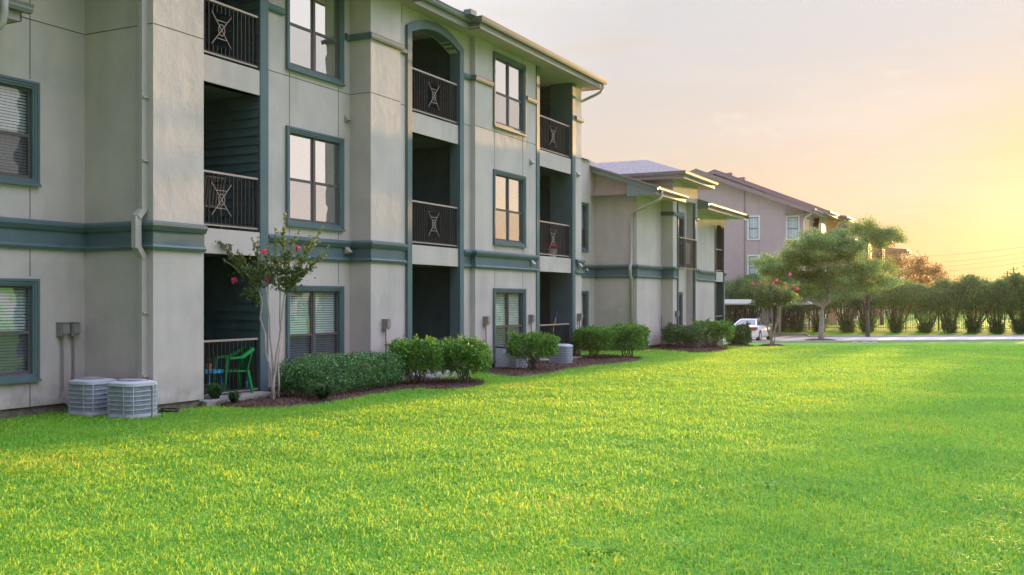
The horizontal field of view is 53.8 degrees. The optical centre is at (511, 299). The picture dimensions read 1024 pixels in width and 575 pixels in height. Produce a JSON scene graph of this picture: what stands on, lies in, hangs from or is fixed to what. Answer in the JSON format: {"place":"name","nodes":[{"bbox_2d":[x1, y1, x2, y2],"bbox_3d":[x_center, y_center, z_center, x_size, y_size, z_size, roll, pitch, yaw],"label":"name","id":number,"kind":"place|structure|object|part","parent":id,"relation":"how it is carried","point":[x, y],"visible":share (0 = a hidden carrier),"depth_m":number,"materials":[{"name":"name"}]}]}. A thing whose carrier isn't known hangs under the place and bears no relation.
{"place":"outdoors","nodes":[
{"label":"outdoors","id":0,"kind":"place"},
{"bbox_2d":[204,383,228,398],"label":"border grass","id":1,"kind":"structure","parent":0,"point":[214,390],"depth_m":17.37,"materials":[{"name":"green plant"}]},
{"bbox_2d":[225,391,242,402],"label":"border grass","id":2,"kind":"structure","parent":0,"point":[233,397],"depth_m":17.12,"materials":[{"name":"green plant"}]},
{"bbox_2d":[304,383,340,399],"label":"border grass","id":3,"kind":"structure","parent":0,"point":[322,391],"depth_m":17.75,"materials":[{"name":"green plant"}]},
{"bbox_2d":[0,311,1023,574],"bbox_3d":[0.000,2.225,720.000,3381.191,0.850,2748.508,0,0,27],"label":"lawn","id":4,"kind":"structure","parent":0,"point":[882,331],"depth_m":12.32,"materials":[{"name":"plant"}]},
{"bbox_2d":[64,377,116,416],"bbox_3d":[-6.584,1.509,15.866,0.650,0.582,0.650,0,0,27],"label":"condenser unit","id":5,"kind":"object","parent":4,"relation":"on","point":[87,396],"visible":0.9,"depth_m":15.61,"materials":[{"name":"metal"}]},
{"bbox_2d":[103,378,160,419],"bbox_3d":[-5.822,1.509,15.490,0.650,0.582,0.650,0,0,27],"label":"condenser unit","id":6,"kind":"object","parent":4,"relation":"on","point":[131,397],"visible":0.99,"depth_m":15.25,"materials":[{"name":"paint"}]},
{"bbox_2d":[150,385,152,419],"bbox_3d":[-5.426,1.540,15.214,0.041,0.520,0.041,0,0,4],"label":"ground stake","id":7,"kind":"object","parent":4,"relation":"on","point":[151,387],"visible":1,"depth_m":15.20,"materials":[{"name":"grey metal"}]},
{"bbox_2d":[159,407,180,412],"bbox_3d":[-5.383,1.736,15.892,0.390,0.092,0.268,0,0,27],"label":"drain hose","id":8,"kind":"object","parent":4,"relation":"on","point":[174,410],"visible":0.97,"depth_m":15.84,"materials":[{"name":"black plastic"}]},
{"bbox_2d":[0,0,748,418],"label":"apartment building","id":9,"kind":"structure","parent":4,"relation":"on","point":[430,168],"depth_m":20.14,"materials":[{"name":"paint"}]},
{"bbox_2d":[0,278,41,384],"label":"window","id":10,"kind":"structure","parent":9,"relation":"in","point":[19,298],"depth_m":15.64,"materials":[{"name":"teal paint"}]},
{"bbox_2d":[0,74,41,186],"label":"window","id":11,"kind":"structure","parent":9,"relation":"in","point":[19,98],"depth_m":15.66,"materials":[{"name":"teal paint"}]},
{"bbox_2d":[56,322,69,405],"bbox_3d":[-7.115,1.059,16.135,0.310,1.408,0.160,0,0,27],"label":"disconnect box","id":12,"kind":"object","parent":9,"relation":"attached to","point":[62,329],"visible":0.87,"depth_m":16.16,"materials":[{"name":"grey metal"}]},
{"bbox_2d":[69,322,80,378],"bbox_3d":[-7.042,1.043,16.333,0.261,1.376,0.160,0,0,27],"label":"disconnect box","id":13,"kind":"object","parent":9,"relation":"attached to","point":[75,328],"visible":0.68,"depth_m":16.36,"materials":[{"name":"grey metal"}]},
{"bbox_2d":[205,369,222,395],"bbox_3d":[-5.431,1.473,18.073,0.500,0.456,0.500,0,0,27],"label":"side table","id":14,"kind":"object","parent":9,"relation":"on","point":[215,371],"visible":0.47,"depth_m":17.91,"materials":[{"name":"teal plastic"}]},
{"bbox_2d":[206,354,211,369],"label":"potted plant","id":15,"kind":"object","parent":14,"relation":"on","point":[210,364],"visible":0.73,"depth_m":17.99,"materials":[{"name":"brown ceramic"}]},
{"bbox_2d":[205,175,224,228],"bbox_3d":[-5.562,-1.737,18.240,0.555,0.955,0.490,0,0,27],"label":"patio chair","id":16,"kind":"object","parent":9,"relation":"on","point":[211,206],"visible":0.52,"depth_m":18.19,"materials":[{"name":"brown metal"}]},
{"bbox_2d":[214,346,254,393],"bbox_3d":[-5.113,1.288,18.577,0.654,0.837,0.585,0,0,-39],"label":"plastic chair","id":17,"kind":"object","parent":9,"relation":"on","point":[247,352],"visible":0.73,"depth_m":18.53,"materials":[{"name":"green plastic"}]},
{"bbox_2d":[285,285,344,378],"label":"window","id":18,"kind":"structure","parent":9,"relation":"in","point":[309,327],"depth_m":20.61,"materials":[{"name":"grey glass"}]},
{"bbox_2d":[285,125,345,231],"bbox_3d":[-3.997,-2.414,20.440,0.175,1.952,1.860,0,0,27],"label":"window","id":19,"kind":"structure","parent":9,"relation":"in","point":[314,161],"depth_m":20.42,"materials":[{"name":"glass"}]},
{"bbox_2d":[285,0,345,86],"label":"window","id":20,"kind":"structure","parent":9,"relation":"in","point":[314,29],"depth_m":20.55,"materials":[{"name":"glass"}]},
{"bbox_2d":[382,319,390,380],"bbox_3d":[-2.693,1.087,21.640,0.135,1.365,0.160,0,0,27],"label":"disconnect box","id":21,"kind":"object","parent":9,"relation":"attached to","point":[386,324],"visible":0.69,"depth_m":21.59,"materials":[{"name":"grey metal"}]},
{"bbox_2d":[483,316,489,343],"bbox_3d":[-0.648,1.097,25.671,0.135,1.365,0.160,0,0,27],"label":"disconnect box","id":22,"kind":"object","parent":9,"relation":"attached to","point":[486,320],"visible":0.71,"depth_m":25.62,"materials":[{"name":"grey metal"}]},
{"bbox_2d":[493,288,525,362],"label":"window","id":23,"kind":"structure","parent":9,"relation":"in","point":[505,300],"depth_m":26.96,"materials":[{"name":"teal paint"}]},
{"bbox_2d":[493,169,526,247],"bbox_3d":[-0.086,-2.414,26.956,0.175,1.952,1.880,0,0,27],"label":"window","id":24,"kind":"structure","parent":9,"relation":"in","point":[509,189],"depth_m":26.96,"materials":[{"name":"glass"}]},
{"bbox_2d":[493,51,526,136],"bbox_3d":[-0.086,-5.464,26.956,0.175,1.952,1.880,0,0,27],"label":"window","id":25,"kind":"structure","parent":9,"relation":"in","point":[509,75],"depth_m":26.96,"materials":[{"name":"glass"}]},
{"bbox_2d":[528,315,534,330],"bbox_3d":[0.551,1.087,28.034,0.135,1.365,0.160,0,0,27],"label":"disconnect box","id":26,"kind":"object","parent":9,"relation":"attached to","point":[531,319],"visible":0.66,"depth_m":27.98,"materials":[{"name":"grey metal"}]},
{"bbox_2d":[541,241,560,256],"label":"potted plant","id":27,"kind":"object","parent":9,"relation":"on","point":[554,247],"visible":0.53,"depth_m":30.22,"materials":[{"name":"white plant"}]},
{"bbox_2d":[577,313,582,355],"bbox_3d":[2.089,1.097,31.066,0.135,1.365,0.160,0,0,27],"label":"disconnect box","id":28,"kind":"object","parent":9,"relation":"attached to","point":[579,317],"visible":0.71,"depth_m":31.02,"materials":[{"name":"grey metal"}]},
{"bbox_2d":[581,291,588,333],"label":"window","id":29,"kind":"structure","parent":9,"relation":"in","point":[585,322],"depth_m":35.66,"materials":[{"name":"teal paint"}]},
{"bbox_2d":[581,202,588,251],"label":"window","id":30,"kind":"structure","parent":9,"relation":"in","point":[584,230],"depth_m":35.66,"materials":[{"name":"teal paint"}]},
{"bbox_2d":[675,311,678,324],"bbox_3d":[6.231,1.097,38.104,0.135,1.365,0.160,0,0,27],"label":"disconnect box","id":31,"kind":"object","parent":9,"relation":"attached to","point":[676,314],"visible":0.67,"depth_m":38.05,"materials":[{"name":"grey metal"}]},
{"bbox_2d":[679,292,682,325],"bbox_3d":[6.349,0.506,39.176,0.175,1.652,1.440,0,0,27],"label":"window","id":32,"kind":"structure","parent":9,"relation":"in","point":[680,293],"depth_m":39.71,"materials":[{"name":"grey glass"}]},
{"bbox_2d":[679,215,684,266],"bbox_3d":[6.406,-2.284,39.288,0.175,2.032,1.690,0,0,27],"label":"window","id":33,"kind":"structure","parent":9,"relation":"in","point":[682,219],"depth_m":39.94,"materials":[{"name":"teal paint"}]},
{"bbox_2d":[197,341,728,407],"bbox_3d":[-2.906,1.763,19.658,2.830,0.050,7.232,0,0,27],"label":"mulch bed","id":34,"kind":"object","parent":4,"relation":"on","point":[245,405],"visible":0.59,"depth_m":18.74,"materials":[{"name":"brown wood"}]},
{"bbox_2d":[211,212,328,399],"bbox_3d":[-4.302,0.132,17.836,2.024,3.447,1.080,0,0,27],"label":"crape myrtle","id":35,"kind":"object","parent":34,"relation":"on","point":[289,283],"visible":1,"depth_m":17.82,"materials":[{"name":"green plant"}]},
{"bbox_2d":[275,346,406,394],"bbox_3d":[-3.223,1.378,19.638,1.264,0.872,3.716,0,0,27],"label":"shrub","id":36,"kind":"object","parent":34,"relation":"on","point":[381,368],"visible":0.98,"depth_m":19.00,"materials":[{"name":"green plant"}]},
{"bbox_2d":[384,334,447,382],"bbox_3d":[-1.974,1.231,21.287,1.499,1.159,1.391,0,0,4],"label":"shrub","id":37,"kind":"object","parent":34,"relation":"on","point":[417,353],"visible":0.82,"depth_m":20.85,"materials":[{"name":"green plant"}]},
{"bbox_2d":[433,333,494,382],"bbox_3d":[-1.046,1.266,21.544,1.266,1.085,1.368,0,0,15],"label":"shrub","id":38,"kind":"object","parent":34,"relation":"on","point":[473,353],"visible":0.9,"depth_m":21.20,"materials":[{"name":"green plant"}]},
{"bbox_2d":[485,355,641,375],"bbox_3d":[1.405,1.763,28.238,2.756,0.050,9.364,0,0,27],"label":"mulch bed","id":39,"kind":"object","parent":4,"relation":"on","point":[571,367],"visible":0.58,"depth_m":26.95,"materials":[{"name":"brown wood"}]},
{"bbox_2d":[495,345,527,367],"bbox_3d":[-0.015,1.488,26.300,0.680,0.625,0.720,0,0,27],"label":"heat pump","id":40,"kind":"object","parent":39,"relation":"on","point":[503,359],"visible":0.52,"depth_m":26.05,"materials":[{"name":"metal"}]},
{"bbox_2d":[504,329,561,369],"bbox_3d":[0.593,1.258,25.615,1.466,1.102,1.382,0,0,10],"label":"shrub","id":41,"kind":"object","parent":39,"relation":"on","point":[535,338],"visible":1,"depth_m":25.20,"materials":[{"name":"green plant"}]},
{"bbox_2d":[549,343,572,362],"bbox_3d":[1.366,1.509,28.200,0.650,0.582,0.650,0,0,21],"label":"condenser unit","id":42,"kind":"object","parent":39,"relation":"on","point":[565,353],"visible":0.71,"depth_m":27.92,"materials":[{"name":"paint"}]},
{"bbox_2d":[570,324,625,357],"bbox_3d":[2.558,1.262,30.584,1.508,1.098,1.440,0,0,27],"label":"shrub","id":43,"kind":"object","parent":39,"relation":"on","point":[580,338],"visible":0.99,"depth_m":30.26,"materials":[{"name":"green plant"}]},
{"bbox_2d":[603,319,650,356],"bbox_3d":[3.558,1.203,31.183,1.440,1.211,1.447,0,0,27],"label":"shrub","id":44,"kind":"object","parent":39,"relation":"on","point":[635,330],"visible":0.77,"depth_m":30.78,"materials":[{"name":"green plant"}]},
{"bbox_2d":[657,342,727,351],"bbox_3d":[6.715,1.763,38.582,2.672,0.050,7.896,0,0,4],"label":"mulch bed","id":45,"kind":"object","parent":4,"relation":"on","point":[695,349],"visible":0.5,"depth_m":35.83,"materials":[{"name":"brown soil"}]},
{"bbox_2d":[660,321,704,347],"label":"shrub","id":46,"kind":"object","parent":45,"relation":"on","point":[685,333],"visible":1,"depth_m":36.70,"materials":[{"name":"green plant"}]},
{"bbox_2d":[683,338,700,346],"bbox_3d":[6.765,1.494,38.000,0.650,0.612,0.650,0,0,27],"label":"condenser unit","id":47,"kind":"object","parent":45,"relation":"on","point":[694,344],"visible":0.19,"depth_m":37.74,"materials":[{"name":"paint"}]},
{"bbox_2d":[690,317,735,346],"bbox_3d":[7.533,1.227,37.817,1.841,1.166,1.455,0,0,27],"label":"shrub","id":48,"kind":"object","parent":45,"relation":"on","point":[713,329],"visible":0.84,"depth_m":37.35,"materials":[{"name":"green plant"}]},
{"bbox_2d":[725,279,748,324],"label":"wax myrtle","id":49,"kind":"object","parent":4,"relation":"on","point":[729,291],"visible":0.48,"depth_m":78.45,"materials":[{"name":"green plant"}]},
{"bbox_2d":[721,344,753,345],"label":"mulch bed","id":50,"kind":"object","parent":4,"relation":"on","point":[737,345],"visible":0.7,"depth_m":41.92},
{"bbox_2d":[726,321,752,343],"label":"shrub","id":51,"kind":"object","parent":50,"relation":"on","point":[739,337],"visible":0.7,"depth_m":42.04,"materials":[{"name":"green plant"}]},
{"bbox_2d":[728,272,765,318],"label":"wax myrtle","id":52,"kind":"object","parent":4,"relation":"on","point":[752,314],"visible":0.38,"depth_m":78.34,"materials":[{"name":"green plant"}]},
{"bbox_2d":[759,344,784,345],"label":"mulch bed","id":53,"kind":"object","parent":4,"relation":"on","point":[771,345],"visible":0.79,"depth_m":41.88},
{"bbox_2d":[737,271,801,343],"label":"crape myrtle","id":54,"kind":"object","parent":53,"relation":"on","point":[765,295],"visible":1,"depth_m":41.87,"materials":[{"name":"green plant"}]},
{"bbox_2d":[763,277,796,331],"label":"wax myrtle","id":55,"kind":"object","parent":4,"relation":"on","point":[783,318],"visible":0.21,"depth_m":78.42,"materials":[{"name":"green plant"}]},
{"bbox_2d":[785,296,814,331],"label":"wax myrtle","id":56,"kind":"object","parent":4,"relation":"on","point":[796,324],"visible":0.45,"depth_m":78.19,"materials":[{"name":"green plant"}]},
{"bbox_2d":[689,169,911,329],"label":"apartment building","id":57,"kind":"structure","parent":4,"relation":"on","point":[773,221],"depth_m":82.85,"materials":[{"name":"beige paint"}]},
{"bbox_2d":[747,215,759,239],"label":"window","id":58,"kind":"structure","parent":57,"relation":"in","point":[753,223],"depth_m":82.46,"materials":[{"name":"glass"}]},
{"bbox_2d":[747,255,759,274],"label":"window","id":59,"kind":"structure","parent":57,"relation":"in","point":[749,269],"depth_m":82.56,"materials":[{"name":"white glass"}]},
{"bbox_2d":[786,215,799,239],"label":"window","id":60,"kind":"structure","parent":57,"relation":"in","point":[792,222],"depth_m":81.04,"materials":[{"name":"glass"}]},
{"bbox_2d":[806,220,809,231],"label":"window glass","id":61,"kind":"structure","parent":57,"relation":"in","point":[807,222],"depth_m":81.72,"materials":[{"name":"orange"}]},
{"bbox_2d":[821,223,824,232],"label":"window glass","id":62,"kind":"structure","parent":57,"relation":"in","point":[822,225],"depth_m":85.62,"materials":[{"name":"yellow"}]},
{"bbox_2d":[805,338,834,339],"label":"mulch bed","id":63,"kind":"object","parent":4,"relation":"on","point":[819,339],"visible":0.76,"depth_m":65.47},
{"bbox_2d":[743,224,907,338],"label":"shade tree","id":64,"kind":"object","parent":63,"relation":"on","point":[837,246],"visible":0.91,"depth_m":65.24,"materials":[{"name":"green plant"}]},
{"bbox_2d":[806,279,836,331],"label":"wax myrtle","id":65,"kind":"object","parent":4,"relation":"on","point":[815,320],"visible":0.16,"depth_m":78.16,"materials":[{"name":"green plant"}]},
{"bbox_2d":[827,290,861,331],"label":"wax myrtle","id":66,"kind":"object","parent":4,"relation":"on","point":[845,323],"visible":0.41,"depth_m":77.87,"materials":[{"name":"green plant"}]},
{"bbox_2d":[825,212,912,336],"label":"shade tree","id":67,"kind":"object","parent":4,"relation":"on","point":[873,232],"visible":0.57,"depth_m":71.40,"materials":[{"name":"green plant"}]},
{"bbox_2d":[846,281,892,332],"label":"wax myrtle","id":68,"kind":"object","parent":4,"relation":"on","point":[875,304],"visible":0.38,"depth_m":77.69,"materials":[{"name":"green plant"}]},
{"bbox_2d":[725,305,1023,330],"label":"iron fence","id":69,"kind":"object","parent":4,"relation":"on","point":[831,327],"visible":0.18,"depth_m":80.05,"materials":[{"name":"black metal"}]},
{"bbox_2d":[865,241,922,324],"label":"backlit tree","id":70,"kind":"object","parent":4,"relation":"on","point":[902,268],"visible":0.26,"depth_m":91.48,"materials":[{"name":"green plant"}]},
{"bbox_2d":[874,275,919,332],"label":"wax myrtle","id":71,"kind":"object","parent":4,"relation":"on","point":[895,323],"visible":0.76,"depth_m":77.46,"materials":[{"name":"green plant"}]},
{"bbox_2d":[775,334,1023,336],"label":"curb","id":72,"kind":"structure","parent":4,"relation":"on","point":[808,335],"depth_m":72.47,"materials":[{"name":"grey concrete"}]},
{"bbox_2d":[887,253,952,317],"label":"distant tree","id":73,"kind":"object","parent":4,"relation":"on","point":[925,269],"visible":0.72,"depth_m":117.11,"materials":[{"name":"orange plant"}]},
{"bbox_2d":[902,282,946,332],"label":"wax myrtle","id":74,"kind":"object","parent":4,"relation":"on","point":[924,297],"visible":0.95,"depth_m":77.32,"materials":[{"name":"green plant"}]},
{"bbox_2d":[929,277,975,332],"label":"wax myrtle","id":75,"kind":"object","parent":4,"relation":"on","point":[953,302],"visible":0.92,"depth_m":77.10,"materials":[{"name":"green plant"}]},
{"bbox_2d":[904,277,1020,313],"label":"woods","id":76,"kind":"object","parent":4,"relation":"on","point":[978,312],"visible":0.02,"depth_m":151.94,"materials":[{"name":"green plant"}]},
{"bbox_2d":[953,272,1000,332],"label":"wax myrtle","id":77,"kind":"object","parent":4,"relation":"on","point":[977,286],"visible":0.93,"depth_m":76.77,"materials":[{"name":"green plant"}]},
{"bbox_2d":[979,278,1019,333],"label":"wax myrtle","id":78,"kind":"object","parent":4,"relation":"on","point":[996,325],"visible":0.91,"depth_m":76.64,"materials":[{"name":"green plant"}]},
{"bbox_2d":[994,271,1023,333],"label":"wax myrtle","id":79,"kind":"object","parent":4,"relation":"on","point":[1017,323],"visible":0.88,"depth_m":76.52,"materials":[{"name":"green plant"}]},
{"bbox_2d":[1002,251,1023,309],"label":"shade tree","id":80,"kind":"object","parent":4,"relation":"on","point":[1022,296],"visible":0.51,"depth_m":76.22,"materials":[{"name":"green plant"}]},
{"bbox_2d":[440,0,1023,293],"label":"sky","id":81,"kind":"structure","parent":0,"point":[910,113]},
{"bbox_2d":[723,335,1023,340],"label":"road","id":82,"kind":"structure","parent":0,"point":[792,338],"depth_m":69.22,"materials":[{"name":"concrete"}]},
{"bbox_2d":[735,319,771,340],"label":"parked car","id":83,"kind":"object","parent":82,"relation":"on","point":[759,330],"visible":0.3,"depth_m":64.89,"materials":[{"name":"white paint"}]},
{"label":"rear window","id":84,"kind":"part","parent":83,"relation":"part of","materials":[{"name":"white glass"}]},
{"bbox_2d":[725,299,817,335],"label":"carport","id":85,"kind":"object","parent":82,"relation":"on","point":[737,301],"visible":0.13,"depth_m":72.18,"materials":[{"name":"white metal"}]},
{"bbox_2d":[723,339,1023,341],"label":"curb","id":86,"kind":"structure","parent":82,"relation":"on","point":[898,340],"depth_m":64.12,"materials":[{"name":"grey concrete"}]}
]}

